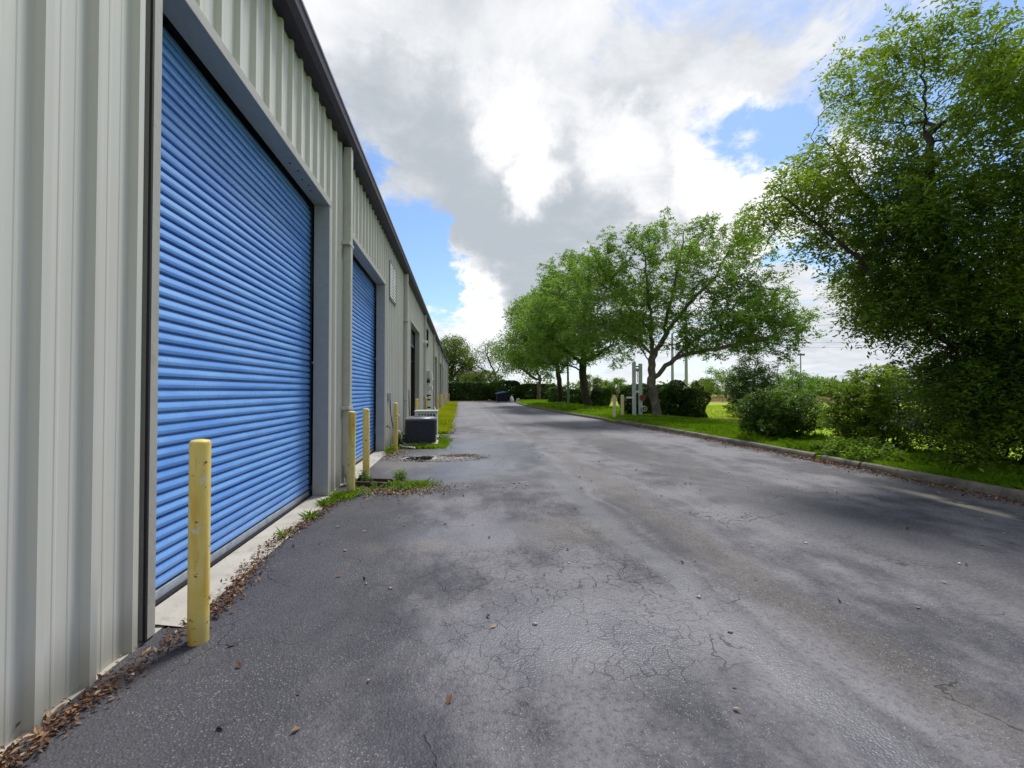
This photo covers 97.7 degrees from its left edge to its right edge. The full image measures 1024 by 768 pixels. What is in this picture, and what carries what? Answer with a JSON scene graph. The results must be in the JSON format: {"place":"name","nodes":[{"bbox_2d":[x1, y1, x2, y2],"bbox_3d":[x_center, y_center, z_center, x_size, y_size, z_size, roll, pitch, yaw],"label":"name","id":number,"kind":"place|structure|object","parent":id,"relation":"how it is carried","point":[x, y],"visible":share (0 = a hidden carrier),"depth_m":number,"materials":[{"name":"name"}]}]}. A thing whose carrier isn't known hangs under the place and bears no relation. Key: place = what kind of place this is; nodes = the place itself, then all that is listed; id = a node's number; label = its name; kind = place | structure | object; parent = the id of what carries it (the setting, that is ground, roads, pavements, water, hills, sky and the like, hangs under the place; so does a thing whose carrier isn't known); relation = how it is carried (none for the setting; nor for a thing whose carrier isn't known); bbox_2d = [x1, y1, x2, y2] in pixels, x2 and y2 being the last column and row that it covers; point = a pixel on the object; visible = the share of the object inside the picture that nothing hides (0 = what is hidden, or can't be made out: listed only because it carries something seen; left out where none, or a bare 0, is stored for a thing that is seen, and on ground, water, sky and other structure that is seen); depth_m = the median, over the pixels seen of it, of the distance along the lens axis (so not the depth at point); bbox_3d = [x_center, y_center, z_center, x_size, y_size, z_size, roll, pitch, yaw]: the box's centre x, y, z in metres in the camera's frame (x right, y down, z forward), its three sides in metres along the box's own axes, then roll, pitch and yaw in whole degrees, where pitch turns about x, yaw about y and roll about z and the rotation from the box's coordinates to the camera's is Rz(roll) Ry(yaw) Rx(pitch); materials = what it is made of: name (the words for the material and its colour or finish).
{"place":"outdoors","nodes":[
{"label":"outdoors","id":0,"kind":"place"},
{"bbox_2d":[0,440,392,751],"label":"concrete apron","id":1,"kind":"object","parent":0,"point":[109,667],"depth_m":2.89,"materials":[{"name":"grey concrete"}]},
{"bbox_2d":[0,0,448,749],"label":"warehouse","id":2,"kind":"structure","parent":1,"relation":"on","point":[198,238],"depth_m":3.31,"materials":[{"name":"paint"}]},
{"bbox_2d":[155,26,312,604],"bbox_3d":[-2.811,-0.590,4.678,0.212,4.386,3.800,0,-1,-7],"label":"roller door","id":3,"kind":"structure","parent":2,"relation":"in","point":[236,261],"depth_m":4.22,"materials":[{"name":"blue metal"}]},
{"bbox_2d":[352,260,374,464],"bbox_3d":[-3.374,-0.513,9.545,0.212,4.386,3.800,0,-1,-7],"label":"roller door","id":4,"kind":"structure","parent":2,"relation":"in","point":[363,290],"depth_m":10.11,"materials":[{"name":"blue metal"}]},
{"bbox_2d":[411,331,413,415],"bbox_3d":[-4.522,-0.369,19.266,0.228,4.404,3.780,0,-1,-7],"label":"roller door","id":5,"kind":"structure","parent":2,"relation":"in","point":[412,334],"depth_m":21.11,"materials":[{"name":"metal"}]},
{"bbox_2d":[345,481,468,495],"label":"gravel","id":6,"kind":"structure","parent":0,"point":[410,488],"depth_m":6.95,"materials":[{"name":"stone"}]},
{"bbox_2d":[438,401,459,433],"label":"yellow grass","id":7,"kind":"structure","parent":0,"point":[446,414],"depth_m":24.45,"materials":[{"name":"plant"}]},
{"bbox_2d":[0,401,1023,767],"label":"road","id":8,"kind":"structure","parent":0,"point":[872,669],"depth_m":2.92,"materials":[{"name":"grey asphalt"}]},
{"bbox_2d":[0,496,347,767],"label":"leaf litter","id":9,"kind":"object","parent":8,"relation":"on","point":[40,730],"visible":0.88,"depth_m":2.32,"materials":[{"name":"brown plant"}]},
{"bbox_2d":[187,439,210,646],"bbox_3d":[-1.944,0.983,2.780,0.115,1.281,0.115,0,-1,-7],"label":"bollard","id":10,"kind":"object","parent":8,"relation":"on","point":[198,573],"visible":0.88,"depth_m":2.73,"materials":[{"name":"yellow metal"}]},
{"bbox_2d":[155,496,328,626],"bbox_3d":[-2.527,1.607,4.716,0.330,0.022,3.640,0,-1,-7],"label":"door apron","id":11,"kind":"object","parent":8,"relation":"on","point":[171,610],"depth_m":3.93,"materials":[{"name":"concrete"}]},
{"bbox_2d":[347,411,355,494],"bbox_3d":[-2.389,1.044,6.655,0.115,1.281,0.115,-1,-1,40],"label":"bollard","id":12,"kind":"object","parent":8,"relation":"on","point":[351,451],"visible":0.81,"depth_m":6.61,"materials":[{"name":"yellow paint"}]},
{"bbox_2d":[345,485,371,495],"bbox_3d":[-2.333,1.596,6.746,0.367,0.145,0.543,0,-1,-29],"label":"weed clump","id":13,"kind":"object","parent":8,"relation":"on","point":[362,488],"visible":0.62,"depth_m":6.64,"materials":[{"name":"green plant"}]},
{"bbox_2d":[275,438,452,539],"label":"weed grass","id":14,"kind":"structure","parent":8,"relation":"on","point":[339,495],"depth_m":7.05,"materials":[{"name":"green plant"}]},
{"bbox_2d":[357,470,372,481],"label":"weed clump","id":15,"kind":"object","parent":8,"relation":"on","point":[364,477],"visible":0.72,"depth_m":7.43,"materials":[{"name":"green plant"}]},
{"bbox_2d":[363,408,369,477],"bbox_3d":[-2.520,1.061,7.724,0.115,1.281,0.115,0,-1,-42],"label":"bollard","id":16,"kind":"object","parent":8,"relation":"on","point":[366,439],"visible":0.87,"depth_m":7.68,"materials":[{"name":"yellow paint"}]},
{"bbox_2d":[355,451,386,475],"bbox_3d":[-3.087,1.683,9.558,0.330,0.022,3.590,0,-1,-7],"label":"door apron","id":17,"kind":"object","parent":8,"relation":"on","point":[374,457],"depth_m":9.77,"materials":[{"name":"concrete"}]},
{"bbox_2d":[355,478,393,487],"bbox_3d":[-2.284,1.606,7.357,0.640,0.120,0.350,0,-1,-7],"label":"splash block","id":18,"kind":"object","parent":8,"relation":"on","point":[358,483],"depth_m":7.20,"materials":[{"name":"grey concrete"}]},
{"bbox_2d":[370,479,415,490],"bbox_3d":[-1.903,1.590,7.130,0.729,0.169,0.607,0,-1,-7],"label":"weed clump","id":19,"kind":"object","parent":8,"relation":"on","point":[397,487],"visible":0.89,"depth_m":7.09,"materials":[{"name":"green plant"}]},
{"bbox_2d":[393,403,399,450],"bbox_3d":[-2.989,1.121,11.539,0.182,1.281,0.115,-1,-1,48],"label":"bollard","id":20,"kind":"object","parent":8,"relation":"on","point":[396,416],"visible":0.89,"depth_m":11.52,"materials":[{"name":"yellow metal"}]},
{"bbox_2d":[392,468,407,480],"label":"weed clump","id":21,"kind":"object","parent":8,"relation":"on","point":[401,476],"visible":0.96,"depth_m":7.75,"materials":[{"name":"green plant"}]},
{"bbox_2d":[398,430,404,445],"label":"weed clump","id":22,"kind":"object","parent":8,"relation":"on","point":[399,439],"visible":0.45,"depth_m":12.50,"materials":[{"name":"green plant"}]},
{"bbox_2d":[416,399,418,409],"bbox_3d":[-3.644,1.210,17.177,0.115,1.281,0.115,0,-1,-38],"label":"bollard","id":23,"kind":"object","parent":8,"relation":"on","point":[417,404],"visible":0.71,"depth_m":17.13,"materials":[{"name":"yellow metal"}]},
{"bbox_2d":[403,415,438,445],"bbox_3d":[-2.587,1.332,12.768,0.940,0.839,0.940,0,-1,-7],"label":"condenser","id":24,"kind":"object","parent":8,"relation":"on","point":[420,428],"visible":0.99,"depth_m":12.37,"materials":[{"name":"metal"}]},
{"bbox_2d":[405,441,441,445],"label":"weed clump","id":25,"kind":"object","parent":8,"relation":"on","point":[423,442],"visible":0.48,"depth_m":12.23,"materials":[{"name":"green plant"}]},
{"bbox_2d":[414,407,438,439],"bbox_3d":[-2.768,1.254,14.510,0.800,1.048,0.840,0,-1,-7],"label":"condenser","id":26,"kind":"object","parent":8,"relation":"on","point":[434,413],"visible":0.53,"depth_m":14.19,"materials":[{"name":"metal"}]},
{"bbox_2d":[392,455,474,460],"bbox_3d":[-1.831,1.708,10.301,1.983,0.001,0.951,0,-1,-7],"label":"gravel patch","id":27,"kind":"object","parent":8,"relation":"on","point":[434,457],"visible":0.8,"depth_m":10.25,"materials":[{"name":"grey stone"}]},
{"bbox_2d":[403,456,433,460],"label":"puddle","id":28,"kind":"object","parent":27,"relation":"on","point":[422,458],"visible":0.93,"depth_m":10.22,"materials":[{"name":"black liquid"}]},
{"bbox_2d":[437,395,438,409],"bbox_3d":[-5.543,1.466,33.467,0.115,1.281,0.115,0,-1,28],"label":"bollard","id":29,"kind":"object","parent":8,"relation":"on","point":[437,402],"visible":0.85,"depth_m":33.43,"materials":[{"name":"yellow paint"}]},
{"bbox_2d":[380,454,498,461],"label":"gravel","id":30,"kind":"structure","parent":8,"relation":"on","point":[442,458],"depth_m":10.21,"materials":[{"name":"grey gravel"}]},
{"bbox_2d":[437,433,453,440],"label":"weed clump","id":31,"kind":"object","parent":8,"relation":"on","point":[447,437],"visible":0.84,"depth_m":13.85,"materials":[{"name":"green plant"}]},
{"bbox_2d":[495,391,508,402],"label":"dumpster","id":32,"kind":"object","parent":8,"relation":"on","point":[503,397],"visible":1,"depth_m":60.01,"materials":[{"name":"blue metal"}]},
{"bbox_2d":[521,403,546,410],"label":"kerb","id":33,"kind":"structure","parent":8,"relation":"on","point":[534,407],"depth_m":40.40,"materials":[{"name":"concrete"}]},
{"bbox_2d":[547,409,607,419],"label":"kerb","id":34,"kind":"structure","parent":8,"relation":"on","point":[583,415],"depth_m":27.25,"materials":[{"name":"concrete"}]},
{"bbox_2d":[217,408,1023,730],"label":"leaf litter","id":35,"kind":"object","parent":8,"relation":"on","point":[827,462],"visible":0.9,"depth_m":7.38,"materials":[{"name":"brown plant"}]},
{"bbox_2d":[615,420,685,433],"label":"kerb","id":36,"kind":"structure","parent":8,"relation":"on","point":[667,429],"depth_m":18.17,"materials":[{"name":"concrete"}]},
{"bbox_2d":[684,431,820,458],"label":"kerb","id":37,"kind":"structure","parent":8,"relation":"on","point":[768,447],"depth_m":12.02,"materials":[{"name":"concrete"}]},
{"bbox_2d":[820,455,860,468],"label":"kerb","id":38,"kind":"structure","parent":8,"relation":"on","point":[845,462],"depth_m":9.31,"materials":[{"name":"concrete"}]},
{"bbox_2d":[860,462,1023,501],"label":"kerb","id":39,"kind":"structure","parent":8,"relation":"on","point":[1001,491],"depth_m":7.19,"materials":[{"name":"concrete"}]},
{"bbox_2d":[552,408,737,428],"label":"grass","id":40,"kind":"structure","parent":0,"point":[718,421],"depth_m":21.77,"materials":[{"name":"green plant"}]},
{"bbox_2d":[303,0,1023,388],"label":"sky","id":41,"kind":"structure","parent":0,"point":[497,138],"materials":[{"name":"white"}]},
{"bbox_2d":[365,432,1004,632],"bbox_3d":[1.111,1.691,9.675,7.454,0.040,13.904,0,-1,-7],"label":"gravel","id":42,"kind":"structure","parent":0,"point":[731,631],"depth_m":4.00,"materials":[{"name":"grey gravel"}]},
{"bbox_2d":[569,396,883,401],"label":"dry grass","id":43,"kind":"structure","parent":0,"point":[715,398],"depth_m":66.28,"materials":[{"name":"green plant"}]},
{"bbox_2d":[512,391,1023,479],"bbox_3d":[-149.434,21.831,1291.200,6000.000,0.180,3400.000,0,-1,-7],"label":"ground","id":44,"kind":"structure","parent":0,"point":[726,403],"depth_m":24.67,"materials":[{"name":"green plant"}]},
{"bbox_2d":[439,333,480,391],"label":"young tree","id":45,"kind":"object","parent":44,"relation":"on","point":[453,356],"visible":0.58,"depth_m":80.37,"materials":[{"name":"green plant"}]},
{"bbox_2d":[460,369,503,399],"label":"wild bush","id":46,"kind":"object","parent":44,"relation":"on","point":[480,375],"visible":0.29,"depth_m":75.41,"materials":[{"name":"green plant"}]},
{"bbox_2d":[468,338,513,379],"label":"young tree","id":47,"kind":"object","parent":44,"relation":"on","point":[488,357],"visible":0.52,"depth_m":83.39,"materials":[{"name":"green plant"}]},
{"bbox_2d":[485,301,564,398],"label":"oak tree","id":48,"kind":"object","parent":44,"relation":"on","point":[499,349],"visible":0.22,"depth_m":68.49,"materials":[{"name":"green plant"}]},
{"bbox_2d":[501,277,587,402],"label":"oak tree","id":49,"kind":"object","parent":44,"relation":"on","point":[514,340],"visible":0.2,"depth_m":45.81,"materials":[{"name":"green plant"}]},
{"bbox_2d":[547,386,566,401],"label":"hedge bush","id":50,"kind":"object","parent":44,"relation":"on","point":[552,396],"visible":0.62,"depth_m":50.90,"materials":[{"name":"green plant"}]},
{"bbox_2d":[567,355,568,402],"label":"lamp post","id":51,"kind":"object","parent":44,"relation":"on","point":[567,382],"visible":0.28,"depth_m":42.37,"materials":[{"name":"grey metal"}]},
{"bbox_2d":[500,246,640,406],"bbox_3d":[5.478,-4.825,38.063,12.582,13.960,9.994,0,-1,-7],"label":"oak tree","id":52,"kind":"object","parent":44,"relation":"on","point":[549,331],"visible":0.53,"depth_m":36.91,"materials":[{"name":"green plant"}]},
{"bbox_2d":[565,388,583,404],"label":"hedge bush","id":53,"kind":"object","parent":44,"relation":"on","point":[576,397],"visible":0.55,"depth_m":44.37,"materials":[{"name":"green plant"}]},
{"bbox_2d":[516,399,651,415],"bbox_3d":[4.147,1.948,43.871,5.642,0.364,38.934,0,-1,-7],"label":"grass","id":54,"kind":"structure","parent":44,"relation":"on","point":[606,410],"depth_m":34.39,"materials":[{"name":"green plant"}]},
{"bbox_2d":[572,372,603,394],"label":"tree","id":55,"kind":"object","parent":44,"relation":"on","point":[597,381],"visible":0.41,"depth_m":83.96,"materials":[{"name":"green plant"}]},
{"bbox_2d":[590,388,611,406],"bbox_3d":[7.811,1.224,39.468,1.688,1.869,2.518,0,-1,-7],"label":"hedge bush","id":56,"kind":"object","parent":44,"relation":"on","point":[598,397],"visible":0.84,"depth_m":38.56,"materials":[{"name":"green plant"}]},
{"bbox_2d":[601,377,626,396],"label":"tree","id":57,"kind":"object","parent":44,"relation":"on","point":[609,385],"visible":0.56,"depth_m":74.09,"materials":[{"name":"green plant"}]},
{"bbox_2d":[613,395,615,416],"bbox_3d":[5.269,1.268,23.001,0.170,1.388,0.170,0,-1,-7],"label":"bollard","id":58,"kind":"object","parent":44,"relation":"on","point":[614,405],"visible":0.85,"depth_m":22.93,"materials":[{"name":"beige paint"}]},
{"bbox_2d":[621,395,623,414],"bbox_3d":[5.907,1.262,23.921,0.170,1.388,0.170,0,-1,-7],"label":"bollard","id":59,"kind":"object","parent":44,"relation":"on","point":[622,404],"visible":0.77,"depth_m":23.85,"materials":[{"name":"beige paint"}]},
{"bbox_2d":[626,362,646,414],"bbox_3d":[6.820,0.341,24.529,1.190,3.090,0.250,0,-1,-7],"label":"gate post","id":60,"kind":"object","parent":44,"relation":"on","point":[641,399],"visible":0.96,"depth_m":24.50,"materials":[{"name":"metal"}]},
{"bbox_2d":[617,383,657,413],"bbox_3d":[7.469,0.996,26.613,2.264,2.121,2.379,0,-1,-7],"label":"hedge bush","id":61,"kind":"object","parent":44,"relation":"on","point":[625,391],"visible":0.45,"depth_m":26.03,"materials":[{"name":"green plant"}]},
{"bbox_2d":[671,334,673,380],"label":"utility pole","id":62,"kind":"object","parent":44,"relation":"on","point":[672,367],"visible":0.36,"depth_m":61.95,"materials":[{"name":"grey wood"}]},
{"bbox_2d":[527,201,826,415],"bbox_3d":[8.252,-4.185,24.090,14.692,12.122,7.787,0,-1,-7],"label":"oak tree","id":63,"kind":"object","parent":44,"relation":"on","point":[636,325],"visible":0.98,"depth_m":23.18,"materials":[{"name":"green plant"}]},
{"bbox_2d":[647,379,711,417],"bbox_3d":[9.358,0.902,25.444,2.503,2.343,3.590,1,-1,-47],"label":"hedge bush","id":64,"kind":"object","parent":44,"relation":"on","point":[679,397],"visible":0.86,"depth_m":24.68,"materials":[{"name":"green plant"}]},
{"bbox_2d":[685,310,687,388],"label":"utility pole","id":65,"kind":"object","parent":44,"relation":"on","point":[686,371],"visible":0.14,"depth_m":55.89,"materials":[{"name":"grey wood"}]},
{"bbox_2d":[689,377,715,395],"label":"field tree","id":66,"kind":"object","parent":44,"relation":"on","point":[697,386],"visible":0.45,"depth_m":89.55,"materials":[{"name":"green plant"}]},
{"bbox_2d":[721,384,724,402],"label":"road sign","id":67,"kind":"object","parent":44,"relation":"on","point":[723,388],"visible":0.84,"depth_m":59.95,"materials":[{"name":"white paint"}]},
{"bbox_2d":[700,364,751,397],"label":"field tree","id":68,"kind":"object","parent":44,"relation":"on","point":[711,387],"visible":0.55,"depth_m":71.53,"materials":[{"name":"green plant"}]},
{"bbox_2d":[721,355,786,414],"bbox_3d":[13.934,0.144,25.925,3.616,3.641,3.358,0,-1,-7],"label":"field tree","id":69,"kind":"object","parent":44,"relation":"on","point":[747,374],"visible":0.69,"depth_m":25.57,"materials":[{"name":"green plant"}]},
{"bbox_2d":[517,374,1019,393],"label":"woods","id":70,"kind":"object","parent":44,"relation":"on","point":[565,385],"visible":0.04,"depth_m":223.43,"materials":[{"name":"green plant"}]},
{"bbox_2d":[722,382,827,438],"bbox_3d":[7.796,0.882,13.238,2.895,1.900,2.587,0,-1,23],"label":"shrub","id":71,"kind":"object","parent":44,"relation":"on","point":[759,411],"visible":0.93,"depth_m":12.90,"materials":[{"name":"green plant"}]},
{"bbox_2d":[772,361,824,403],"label":"field tree","id":72,"kind":"object","parent":44,"relation":"on","point":[798,375],"visible":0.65,"depth_m":43.60,"materials":[{"name":"green plant"}]},
{"bbox_2d":[797,353,804,383],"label":"floodlight pole","id":73,"kind":"object","parent":44,"relation":"on","point":[800,354],"visible":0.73,"depth_m":129.96,"materials":[{"name":"grey metal"}]},
{"bbox_2d":[603,413,1023,489],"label":"grass","id":74,"kind":"structure","parent":44,"relation":"on","point":[721,429],"depth_m":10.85,"materials":[{"name":"green plant"}]},
{"bbox_2d":[609,405,1020,457],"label":"lawn grass","id":75,"kind":"structure","parent":44,"relation":"on","point":[716,410],"depth_m":25.53,"materials":[{"name":"green plant"}]},
{"bbox_2d":[807,377,843,396],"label":"field tree","id":76,"kind":"object","parent":44,"relation":"on","point":[821,381],"visible":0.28,"depth_m":79.27,"materials":[{"name":"green plant"}]},
{"bbox_2d":[806,433,911,462],"bbox_3d":[7.486,1.355,9.707,1.330,0.560,2.288,0,-1,-7],"label":"weed clump","id":77,"kind":"object","parent":44,"relation":"on","point":[853,447],"visible":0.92,"depth_m":9.39,"materials":[{"name":"green plant"}]},
{"bbox_2d":[715,0,1023,476],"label":"elm tree","id":78,"kind":"object","parent":44,"relation":"on","point":[962,296],"visible":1,"depth_m":7.74,"materials":[{"name":"green plant"}]},
{"bbox_2d":[808,363,933,449],"bbox_3d":[8.518,0.622,10.640,2.628,2.296,2.314,0,-1,-7],"label":"shrub","id":79,"kind":"object","parent":44,"relation":"on","point":[871,409],"visible":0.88,"depth_m":10.30,"materials":[{"name":"green plant"}]},
{"bbox_2d":[881,322,1023,464],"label":"shrub","id":80,"kind":"object","parent":44,"relation":"on","point":[915,425],"visible":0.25,"depth_m":8.61,"materials":[{"name":"green plant"}]},
{"bbox_2d":[986,352,1023,464],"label":"shrub","id":81,"kind":"object","parent":44,"relation":"on","point":[1020,378],"visible":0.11,"depth_m":7.82,"materials":[{"name":"green plant"}]},
{"label":"mulch bed","id":82,"kind":"structure","parent":44,"relation":"on","visible":0},
{"bbox_2d":[450,400,515,401],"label":"leaf litter","id":83,"kind":"object","parent":82,"relation":"on","point":[475,400],"visible":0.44,"depth_m":66.17,"materials":[{"name":"brown plant"}]},
{"bbox_2d":[448,380,556,400],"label":"hedge","id":84,"kind":"object","parent":82,"relation":"on","point":[485,391],"visible":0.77,"depth_m":70.29,"materials":[{"name":"green plant"}]},
{"bbox_2d":[777,347,878,347],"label":"power line","id":85,"kind":"object","parent":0,"point":[827,347],"visible":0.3,"depth_m":97.89,"materials":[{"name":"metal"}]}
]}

